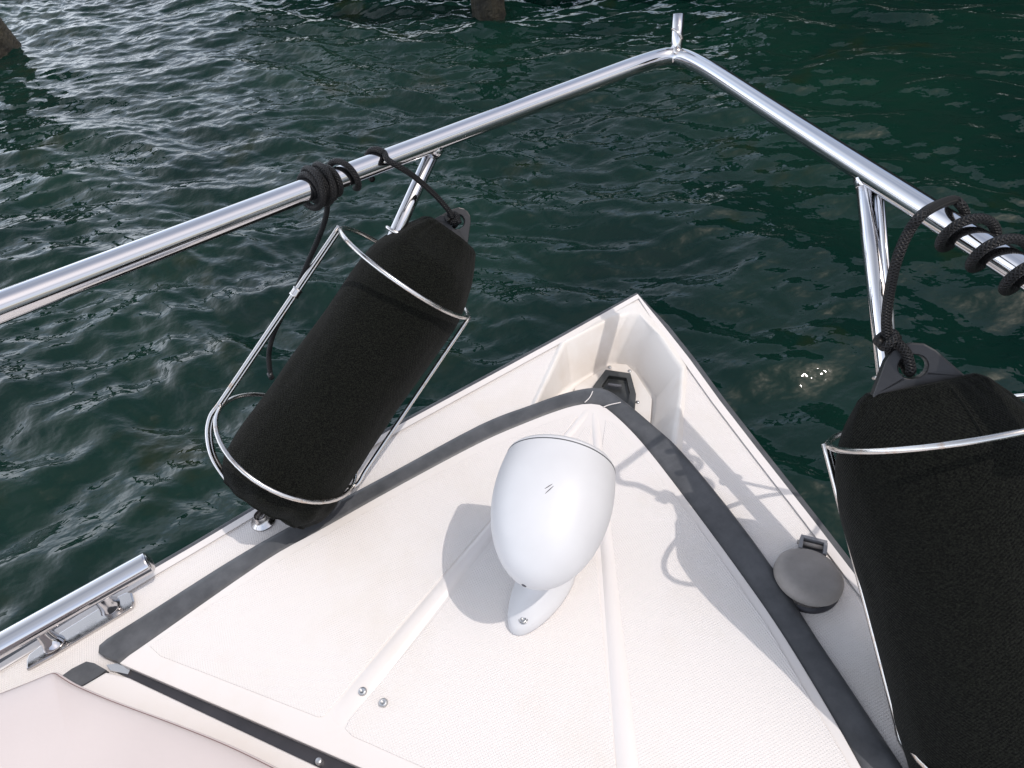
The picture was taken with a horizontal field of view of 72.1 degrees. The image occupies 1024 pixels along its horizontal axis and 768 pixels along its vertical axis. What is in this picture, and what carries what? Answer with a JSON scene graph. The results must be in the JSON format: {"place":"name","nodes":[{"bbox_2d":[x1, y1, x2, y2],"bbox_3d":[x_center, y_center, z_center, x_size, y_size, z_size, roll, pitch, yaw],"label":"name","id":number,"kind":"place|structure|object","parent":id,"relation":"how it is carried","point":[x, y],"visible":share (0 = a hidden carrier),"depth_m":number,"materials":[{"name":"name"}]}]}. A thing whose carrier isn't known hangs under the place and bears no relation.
{"place":"outdoors","nodes":[
{"label":"outdoors","id":0,"kind":"place"},
{"bbox_2d":[0,0,1023,630],"bbox_3d":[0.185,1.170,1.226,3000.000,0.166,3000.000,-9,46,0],"label":"water","id":1,"kind":"structure","parent":0,"point":[714,228],"depth_m":3.10,"materials":[{"name":"teal liquid"}]},
{"bbox_2d":[0,18,21,58],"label":"wooden piling","id":2,"kind":"object","parent":1,"relation":"in","point":[9,41],"visible":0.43,"depth_m":5.27,"materials":[{"name":"brown wood"}]},
{"bbox_2d":[471,0,505,20],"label":"wooden piling","id":3,"kind":"object","parent":1,"relation":"in","point":[485,10],"visible":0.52,"depth_m":4.68,"materials":[{"name":"brown wood"}]},
{"bbox_2d":[0,13,1023,767],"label":"motorboat","id":4,"kind":"object","parent":1,"relation":"on","point":[604,539],"visible":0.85,"depth_m":0.88,"materials":[{"name":"white plastic"}]},
{"bbox_2d":[0,672,276,767],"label":"seat cushion","id":5,"kind":"object","parent":4,"relation":"on","point":[55,720],"visible":1,"depth_m":0.79,"materials":[{"name":"leather"}]},
{"bbox_2d":[222,207,475,528],"bbox_3d":[-0.213,-0.020,0.991,0.163,0.316,0.456,33,59,33],"label":"boat fender","id":6,"kind":"object","parent":4,"relation":"attached to","point":[314,425],"visible":0.94,"depth_m":0.92,"materials":[{"name":"fabric"}]},
{"bbox_2d":[266,146,461,379],"bbox_3d":[-0.215,-0.158,0.930,0.324,0.312,0.102,-16,46,-7],"label":"fender rope","id":7,"kind":"object","parent":4,"relation":"attached to","point":[317,174],"visible":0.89,"depth_m":0.84,"materials":[{"name":"fabric"}]},
{"bbox_2d":[873,195,1023,376],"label":"fender rope","id":8,"kind":"object","parent":4,"relation":"attached to","point":[887,339],"visible":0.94,"depth_m":0.66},
{"bbox_2d":[835,342,1023,767],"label":"boat fender","id":9,"kind":"object","parent":8,"relation":"hanging from","point":[935,540],"visible":0.98,"depth_m":0.64,"materials":[{"name":"fabric"}]}
]}

